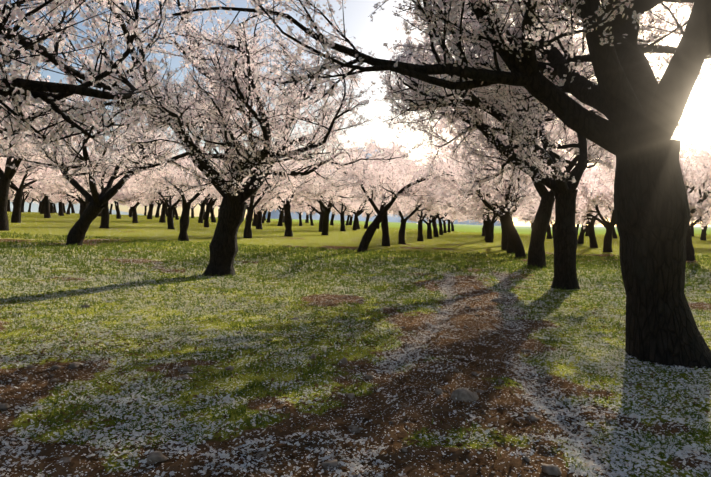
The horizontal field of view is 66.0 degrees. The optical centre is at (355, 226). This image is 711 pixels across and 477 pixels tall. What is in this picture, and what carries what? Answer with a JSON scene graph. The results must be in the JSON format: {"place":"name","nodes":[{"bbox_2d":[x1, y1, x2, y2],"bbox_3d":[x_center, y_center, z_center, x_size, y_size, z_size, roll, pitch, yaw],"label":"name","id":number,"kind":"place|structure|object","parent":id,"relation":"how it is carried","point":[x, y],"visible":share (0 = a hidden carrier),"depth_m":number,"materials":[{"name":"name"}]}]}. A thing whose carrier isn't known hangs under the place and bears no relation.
{"place":"outdoors","nodes":[
{"label":"outdoors","id":0,"kind":"place"},
{"bbox_2d":[10,202,142,214],"bbox_3d":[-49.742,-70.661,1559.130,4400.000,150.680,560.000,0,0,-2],"label":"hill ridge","id":1,"kind":"structure","parent":0,"point":[34,206],"depth_m":1437.19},
{"bbox_2d":[0,211,710,476],"bbox_3d":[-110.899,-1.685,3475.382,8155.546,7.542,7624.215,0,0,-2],"label":"terrain","id":2,"kind":"structure","parent":0,"point":[464,238],"depth_m":5.85,"materials":[{"name":"green plant"}]},
{"bbox_2d":[0,152,31,187],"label":"almond tree","id":3,"kind":"object","parent":2,"relation":"on","point":[14,179],"visible":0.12,"depth_m":53.09,"materials":[{"name":"pink plant"}]},
{"bbox_2d":[7,195,24,211],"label":"almond tree","id":4,"kind":"object","parent":2,"relation":"on","point":[8,208],"depth_m":102.42,"materials":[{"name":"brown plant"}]},
{"bbox_2d":[8,192,30,211],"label":"almond tree","id":5,"kind":"object","parent":2,"relation":"on","point":[10,196],"visible":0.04,"depth_m":92.79,"materials":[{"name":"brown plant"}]},
{"bbox_2d":[9,167,50,198],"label":"almond tree","id":6,"kind":"object","parent":2,"relation":"on","point":[26,191],"depth_m":68.87,"materials":[{"name":"pink plant"}]},
{"bbox_2d":[22,194,41,211],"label":"almond tree","id":7,"kind":"object","parent":2,"relation":"on","point":[31,197],"depth_m":108.94,"materials":[{"name":"pink plant"}]},
{"bbox_2d":[24,197,41,211],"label":"almond tree","id":8,"kind":"object","parent":2,"relation":"on","point":[29,209],"visible":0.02,"depth_m":118.85,"materials":[{"name":"pink plant"}]},
{"bbox_2d":[24,189,44,213],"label":"almond tree","id":9,"kind":"object","parent":2,"relation":"on","point":[42,208],"depth_m":83.84,"materials":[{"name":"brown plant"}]},
{"bbox_2d":[9,169,63,217],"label":"almond tree","id":10,"kind":"object","parent":2,"relation":"on","point":[47,214],"visible":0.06,"depth_m":59.25,"materials":[{"name":"pink plant"}]},
{"bbox_2d":[29,192,53,212],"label":"almond tree","id":11,"kind":"object","parent":2,"relation":"on","point":[51,207],"visible":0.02,"depth_m":99.53,"materials":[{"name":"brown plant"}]},
{"bbox_2d":[0,147,87,222],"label":"almond tree","id":12,"kind":"object","parent":2,"relation":"on","point":[38,172],"visible":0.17,"depth_m":42.34,"materials":[{"name":"pink plant"}]},
{"bbox_2d":[0,75,98,230],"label":"almond tree","id":13,"kind":"object","parent":2,"relation":"on","point":[7,175],"visible":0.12,"depth_m":31.28,"materials":[{"name":"pink plant"}]},
{"bbox_2d":[48,197,76,212],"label":"almond tree","id":14,"kind":"object","parent":2,"relation":"on","point":[64,210],"depth_m":115.63,"materials":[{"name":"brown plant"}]},
{"bbox_2d":[58,198,73,215],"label":"almond tree","id":15,"kind":"object","parent":2,"relation":"on","point":[61,211],"depth_m":74.20,"materials":[{"name":"brown plant"}]},
{"bbox_2d":[51,196,80,214],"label":"almond tree","id":16,"kind":"object","parent":2,"relation":"on","point":[69,206],"depth_m":89.92,"materials":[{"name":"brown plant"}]},
{"bbox_2d":[25,154,113,216],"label":"almond tree","id":17,"kind":"object","parent":2,"relation":"on","point":[60,194],"visible":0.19,"depth_m":49.38,"materials":[{"name":"pink plant"}]},
{"bbox_2d":[0,0,172,162],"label":"almond tree","id":18,"kind":"object","parent":2,"relation":"on","point":[15,87],"visible":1,"depth_m":4.58,"materials":[{"name":"pink plant"}]},
{"bbox_2d":[73,190,120,205],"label":"almond tree","id":19,"kind":"object","parent":2,"relation":"on","point":[110,200],"visible":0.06,"depth_m":66.07,"materials":[{"name":"pink plant"}]},
{"bbox_2d":[0,59,197,245],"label":"almond tree","id":20,"kind":"object","parent":2,"relation":"on","point":[89,215],"visible":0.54,"depth_m":23.42,"materials":[{"name":"pink plant"}]},
{"bbox_2d":[56,138,159,228],"bbox_3d":[-18.848,-3.167,40.626,8.968,6.999,7.644,0,0,10],"label":"almond tree","id":21,"kind":"object","parent":2,"relation":"on","point":[131,183],"visible":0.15,"depth_m":40.94,"materials":[{"name":"pink plant"}]},
{"bbox_2d":[114,196,135,218],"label":"almond tree","id":22,"kind":"object","parent":2,"relation":"on","point":[118,215],"visible":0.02,"depth_m":72.64,"materials":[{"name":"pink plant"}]},
{"bbox_2d":[109,184,156,222],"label":"almond tree","id":23,"kind":"object","parent":2,"relation":"on","point":[126,195],"visible":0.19,"depth_m":55.23,"materials":[{"name":"pink plant"}]},
{"bbox_2d":[135,197,165,217],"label":"almond tree","id":24,"kind":"object","parent":2,"relation":"on","point":[157,210],"depth_m":96.57,"materials":[{"name":"brown plant"}]},
{"bbox_2d":[147,198,154,218],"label":"almond tree","id":25,"kind":"object","parent":2,"relation":"on","point":[150,211],"visible":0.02,"depth_m":79.67,"materials":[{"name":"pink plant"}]},
{"bbox_2d":[136,169,179,222],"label":"almond tree","id":26,"kind":"object","parent":2,"relation":"on","point":[163,214],"depth_m":64.10,"materials":[{"name":"brown plant"}]},
{"bbox_2d":[155,200,176,217],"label":"almond tree","id":27,"kind":"object","parent":2,"relation":"on","point":[168,203],"visible":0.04,"depth_m":103.37,"materials":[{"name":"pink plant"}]},
{"bbox_2d":[130,171,210,228],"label":"almond tree","id":28,"kind":"object","parent":2,"relation":"on","point":[170,221],"visible":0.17,"depth_m":45.64,"materials":[{"name":"pink plant"}]},
{"bbox_2d":[163,198,193,219],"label":"almond tree","id":29,"kind":"object","parent":2,"relation":"on","point":[176,214],"depth_m":86.07,"materials":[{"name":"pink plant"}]},
{"bbox_2d":[113,134,254,240],"bbox_3d":[-8.778,-2.391,30.584,8.213,6.722,7.009,0,0,-12],"label":"almond tree","id":30,"kind":"object","parent":2,"relation":"on","point":[159,180],"visible":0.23,"depth_m":30.20,"materials":[{"name":"pink plant"}]},
{"bbox_2d":[179,200,208,217],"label":"almond tree","id":31,"kind":"object","parent":2,"relation":"on","point":[192,212],"depth_m":109.82,"materials":[{"name":"brown plant"}]},
{"bbox_2d":[167,159,222,227],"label":"almond tree","id":32,"kind":"object","parent":2,"relation":"on","point":[207,212],"visible":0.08,"depth_m":54.92,"materials":[{"name":"pink plant"}]},
{"bbox_2d":[190,192,216,222],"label":"almond tree","id":33,"kind":"object","parent":2,"relation":"on","point":[201,214],"depth_m":70.84,"materials":[{"name":"brown plant"}]},
{"bbox_2d":[195,195,221,222],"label":"almond tree","id":34,"kind":"object","parent":2,"relation":"on","point":[213,219],"depth_m":77.79,"materials":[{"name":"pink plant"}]},
{"bbox_2d":[198,202,220,219],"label":"almond tree","id":35,"kind":"object","parent":2,"relation":"on","point":[214,206],"visible":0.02,"depth_m":93.89,"materials":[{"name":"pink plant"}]},
{"bbox_2d":[6,0,417,276],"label":"almond tree","id":36,"kind":"object","parent":2,"relation":"on","point":[227,91],"visible":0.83,"depth_m":11.92,"materials":[{"name":"pink plant"}]},
{"bbox_2d":[220,167,275,225],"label":"almond tree","id":37,"kind":"object","parent":2,"relation":"on","point":[254,222],"depth_m":69.23,"materials":[{"name":"brown plant"}]},
{"bbox_2d":[202,141,307,237],"bbox_3d":[-7.075,-2.752,37.631,7.701,7.412,7.740,0,0,-3],"label":"almond tree","id":38,"kind":"object","parent":2,"relation":"on","point":[252,207],"visible":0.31,"depth_m":38.19,"materials":[{"name":"pink plant"}]},
{"bbox_2d":[248,203,273,222],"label":"almond tree","id":39,"kind":"object","parent":2,"relation":"on","point":[264,214],"depth_m":92.00,"materials":[{"name":"brown plant"}]},
{"bbox_2d":[248,185,281,228],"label":"almond tree","id":40,"kind":"object","parent":2,"relation":"on","point":[259,221],"visible":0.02,"depth_m":58.16,"materials":[{"name":"pink plant"}]},
{"bbox_2d":[262,197,283,222],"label":"almond tree","id":41,"kind":"object","parent":2,"relation":"on","point":[268,217],"depth_m":99.61,"materials":[{"name":"brown plant"}]},
{"bbox_2d":[272,203,290,222],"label":"almond tree","id":42,"kind":"object","parent":2,"relation":"on","point":[274,208],"visible":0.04,"depth_m":106.22,"materials":[{"name":"pink plant"}]},
{"bbox_2d":[263,196,304,225],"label":"almond tree","id":43,"kind":"object","parent":2,"relation":"on","point":[280,221],"visible":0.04,"depth_m":76.16,"materials":[{"name":"brown plant"}]},
{"bbox_2d":[241,146,330,236],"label":"almond tree","id":44,"kind":"object","parent":2,"relation":"on","point":[307,184],"visible":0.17,"depth_m":43.40,"materials":[{"name":"pink plant"}]},
{"bbox_2d":[291,202,318,225],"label":"almond tree","id":45,"kind":"object","parent":2,"relation":"on","point":[300,217],"visible":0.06,"depth_m":83.58,"materials":[{"name":"pink plant"}]},
{"bbox_2d":[0,273,614,476],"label":"field stones","id":46,"kind":"object","parent":2,"relation":"on","point":[459,394],"visible":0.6,"depth_m":4.76,"materials":[{"name":"grey stone"}]},
{"bbox_2d":[305,211,315,222],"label":"almond tree","id":47,"kind":"object","parent":2,"relation":"on","point":[307,219],"depth_m":120.33,"materials":[{"name":"brown plant"}]},
{"bbox_2d":[306,200,320,225],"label":"almond tree","id":48,"kind":"object","parent":2,"relation":"on","point":[310,215],"depth_m":90.35,"materials":[{"name":"pink plant"}]},
{"bbox_2d":[271,163,356,231],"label":"almond tree","id":49,"kind":"object","parent":2,"relation":"on","point":[299,201],"visible":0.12,"depth_m":59.49,"materials":[{"name":"pink plant"}]},
{"bbox_2d":[330,210,334,224],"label":"almond tree","id":50,"kind":"object","parent":2,"relation":"on","point":[332,220],"depth_m":104.12,"materials":[{"name":"brown plant"}]},
{"bbox_2d":[297,148,368,234],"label":"almond tree","id":51,"kind":"object","parent":2,"relation":"on","point":[326,191],"visible":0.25,"depth_m":48.75,"materials":[{"name":"pink plant"}]},
{"bbox_2d":[314,192,364,230],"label":"almond tree","id":52,"kind":"object","parent":2,"relation":"on","point":[345,205],"visible":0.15,"depth_m":66.57,"materials":[{"name":"pink plant"}]},
{"bbox_2d":[335,213,350,225],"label":"almond tree","id":53,"kind":"object","parent":2,"relation":"on","point":[347,221],"depth_m":111.54,"materials":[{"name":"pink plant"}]},
{"bbox_2d":[325,198,379,230],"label":"almond tree","id":54,"kind":"object","parent":2,"relation":"on","point":[366,203],"visible":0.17,"depth_m":73.38,"materials":[{"name":"pink plant"}]},
{"bbox_2d":[0,231,710,476],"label":"grass","id":55,"kind":"structure","parent":2,"relation":"on","point":[463,265],"depth_m":11.46,"materials":[{"name":"green plant"}]},
{"bbox_2d":[0,250,710,476],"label":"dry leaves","id":56,"kind":"object","parent":2,"relation":"on","point":[350,456],"visible":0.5,"depth_m":4.73,"materials":[{"name":"white plant"}]},
{"bbox_2d":[0,240,710,476],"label":"fallen petals","id":57,"kind":"object","parent":2,"relation":"on","point":[687,448],"visible":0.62,"depth_m":5.37,"materials":[{"name":"white plant"}]},
{"bbox_2d":[339,201,376,228],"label":"almond tree","id":58,"kind":"object","parent":2,"relation":"on","point":[360,213],"visible":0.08,"depth_m":81.49,"materials":[{"name":"pink plant"}]},
{"bbox_2d":[349,208,378,228],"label":"almond tree","id":59,"kind":"object","parent":2,"relation":"on","point":[367,220],"depth_m":88.55,"materials":[{"name":"pink plant"}]},
{"bbox_2d":[362,208,391,228],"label":"almond tree","id":60,"kind":"object","parent":2,"relation":"on","point":[371,215],"visible":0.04,"depth_m":94.31,"materials":[{"name":"pink plant"}]},
{"bbox_2d":[341,139,424,245],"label":"almond tree","id":61,"kind":"object","parent":2,"relation":"on","point":[407,164],"visible":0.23,"depth_m":33.71,"materials":[{"name":"pink plant"}]},
{"bbox_2d":[321,135,452,251],"bbox_3d":[1.454,-1.734,27.735,7.197,6.476,6.008,0,0,35],"label":"almond tree","id":62,"kind":"object","parent":2,"relation":"on","point":[377,173],"visible":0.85,"depth_m":27.59,"materials":[{"name":"pink plant"}]},
{"bbox_2d":[360,176,451,243],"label":"almond tree","id":63,"kind":"object","parent":2,"relation":"on","point":[401,234],"visible":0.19,"depth_m":39.55,"materials":[{"name":"pink plant"}]},
{"bbox_2d":[391,186,457,238],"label":"almond tree","id":64,"kind":"object","parent":2,"relation":"on","point":[428,223],"visible":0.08,"depth_m":53.82,"materials":[{"name":"pink plant"}]},
{"bbox_2d":[400,164,456,240],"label":"almond tree","id":65,"kind":"object","parent":2,"relation":"on","point":[420,228],"visible":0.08,"depth_m":46.16,"materials":[{"name":"pink plant"}]},
{"bbox_2d":[159,0,710,368],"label":"almond tree","id":66,"kind":"object","parent":2,"relation":"on","point":[634,101],"visible":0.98,"depth_m":6.28,"materials":[{"name":"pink plant"}]},
{"bbox_2d":[428,200,458,236],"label":"almond tree","id":67,"kind":"object","parent":2,"relation":"on","point":[435,230],"visible":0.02,"depth_m":62.26,"materials":[{"name":"pink plant"}]},
{"bbox_2d":[425,208,464,234],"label":"almond tree","id":68,"kind":"object","parent":2,"relation":"on","point":[440,223],"visible":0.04,"depth_m":72.48,"materials":[{"name":"pink plant"}]},
{"bbox_2d":[437,213,459,232],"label":"almond tree","id":69,"kind":"object","parent":2,"relation":"on","point":[444,224],"visible":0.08,"depth_m":85.84,"materials":[{"name":"pink plant"}]},
{"bbox_2d":[447,215,456,231],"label":"almond tree","id":70,"kind":"object","parent":2,"relation":"on","point":[449,229],"depth_m":95.60,"materials":[{"name":"pink plant"}]},
{"bbox_2d":[450,216,467,230],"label":"almond tree","id":71,"kind":"object","parent":2,"relation":"on","point":[458,220],"visible":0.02,"depth_m":106.57,"materials":[{"name":"pink plant"}]},
{"bbox_2d":[447,137,493,242],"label":"almond tree","id":72,"kind":"object","parent":2,"relation":"on","point":[488,233],"depth_m":49.11,"materials":[{"name":"pink plant"}]},
{"bbox_2d":[457,214,484,235],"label":"almond tree","id":73,"kind":"object","parent":2,"relation":"on","point":[483,232],"depth_m":76.63,"materials":[{"name":"pink plant"}]},
{"bbox_2d":[457,205,495,239],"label":"almond tree","id":74,"kind":"object","parent":2,"relation":"on","point":[473,218],"visible":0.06,"depth_m":56.07,"materials":[{"name":"pink plant"}]},
{"bbox_2d":[416,141,571,257],"bbox_3d":[6.842,-1.656,26.590,7.558,6.801,6.309,0,0,14],"label":"almond tree","id":75,"kind":"object","parent":2,"relation":"on","point":[506,221],"visible":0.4,"depth_m":25.86,"materials":[{"name":"pink plant"}]},
{"bbox_2d":[464,206,526,219],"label":"almond tree","id":76,"kind":"object","parent":2,"relation":"on","point":[517,214],"depth_m":70.84,"materials":[{"name":"pink plant"}]},
{"bbox_2d":[443,179,550,249],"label":"almond tree","id":77,"kind":"object","parent":2,"relation":"on","point":[480,207],"visible":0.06,"depth_m":33.78,"materials":[{"name":"pink plant"}]},
{"bbox_2d":[431,150,564,244],"bbox_3d":[10.868,-2.540,42.380,9.422,8.483,9.606,0,0,-27],"label":"almond tree","id":78,"kind":"object","parent":2,"relation":"on","point":[460,209],"visible":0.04,"depth_m":42.55,"materials":[{"name":"pink plant"}]},
{"bbox_2d":[480,206,519,238],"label":"almond tree","id":79,"kind":"object","parent":2,"relation":"on","point":[492,229],"depth_m":62.88,"materials":[{"name":"pink plant"}]},
{"bbox_2d":[427,141,580,253],"bbox_3d":[8.681,-2.011,31.533,8.238,7.374,6.690,0,0,32],"label":"almond tree","id":80,"kind":"object","parent":2,"relation":"on","point":[510,249],"visible":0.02,"depth_m":31.14,"materials":[{"name":"pink plant"}]},
{"bbox_2d":[368,0,662,289],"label":"almond tree","id":81,"kind":"object","parent":2,"relation":"on","point":[524,127],"visible":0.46,"depth_m":13.63,"materials":[{"name":"pink plant"}]},
{"bbox_2d":[519,206,534,222],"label":"almond tree","id":82,"kind":"object","parent":2,"relation":"on","point":[529,217],"visible":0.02,"depth_m":80.70,"materials":[{"name":"pink plant"}]},
{"bbox_2d":[520,200,551,238],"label":"almond tree","id":83,"kind":"object","parent":2,"relation":"on","point":[530,211],"visible":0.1,"depth_m":69.39,"materials":[{"name":"pink plant"}]},
{"bbox_2d":[431,60,688,267],"bbox_3d":[7.400,-2.406,20.504,9.227,8.259,7.493,0,0,-2],"label":"almond tree","id":84,"kind":"object","parent":2,"relation":"on","point":[536,249],"visible":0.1,"depth_m":20.57,"materials":[{"name":"pink plant"}]},
{"bbox_2d":[550,220,579,237],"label":"almond tree","id":85,"kind":"object","parent":2,"relation":"on","point":[553,225],"depth_m":76.00,"materials":[{"name":"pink plant"}]},
{"bbox_2d":[529,168,609,223],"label":"almond tree","id":86,"kind":"object","parent":2,"relation":"on","point":[537,206],"visible":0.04,"depth_m":54.08,"materials":[{"name":"pink plant"}]},
{"bbox_2d":[539,164,615,251],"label":"almond tree","id":87,"kind":"object","parent":2,"relation":"on","point":[598,196],"visible":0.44,"depth_m":34.06,"materials":[{"name":"pink plant"}]},
{"bbox_2d":[552,208,605,243],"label":"almond tree","id":88,"kind":"object","parent":2,"relation":"on","point":[581,237],"visible":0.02,"depth_m":50.32,"materials":[{"name":"pink plant"}]},
{"bbox_2d":[577,163,604,247],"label":"almond tree","id":89,"kind":"object","parent":2,"relation":"on","point":[592,238],"visible":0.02,"depth_m":40.84,"materials":[{"name":"pink plant"}]},
{"bbox_2d":[585,217,600,235],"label":"almond tree","id":90,"kind":"object","parent":2,"relation":"on","point":[595,224],"visible":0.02,"depth_m":95.14,"materials":[{"name":"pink plant"}]},
{"bbox_2d":[598,213,617,238],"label":"almond tree","id":91,"kind":"object","parent":2,"relation":"on","point":[614,235],"depth_m":74.46,"materials":[{"name":"pink plant"}]},
{"bbox_2d":[595,131,710,260],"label":"almond tree","id":92,"kind":"object","parent":2,"relation":"on","point":[699,180],"visible":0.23,"depth_m":25.78,"materials":[{"name":"pink plant"}]},
{"bbox_2d":[690,220,701,235],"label":"almond tree","id":93,"kind":"object","parent":2,"relation":"on","point":[692,230],"depth_m":91.44,"materials":[{"name":"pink plant"}]},
{"bbox_2d":[685,143,710,214],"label":"almond tree","id":94,"kind":"object","parent":2,"relation":"on","point":[697,147],"visible":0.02,"depth_m":41.38,"materials":[{"name":"pink plant"}]},
{"bbox_2d":[689,216,707,239],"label":"almond tree","id":95,"kind":"object","parent":2,"relation":"on","point":[703,234],"depth_m":64.93,"materials":[{"name":"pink plant"}]},
{"bbox_2d":[687,187,710,228],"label":"almond tree","id":96,"kind":"object","parent":2,"relation":"on","point":[703,221],"visible":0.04,"depth_m":46.54,"materials":[{"name":"pink plant"}]},
{"bbox_2d":[0,0,710,225],"label":"sky","id":97,"kind":"structure","parent":0,"point":[369,35],"materials":[{"name":"white"}]},
{"bbox_2d":[262,142,500,225],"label":"distant hills","id":98,"kind":"structure","parent":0,"point":[275,215],"depth_m":804.33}
]}

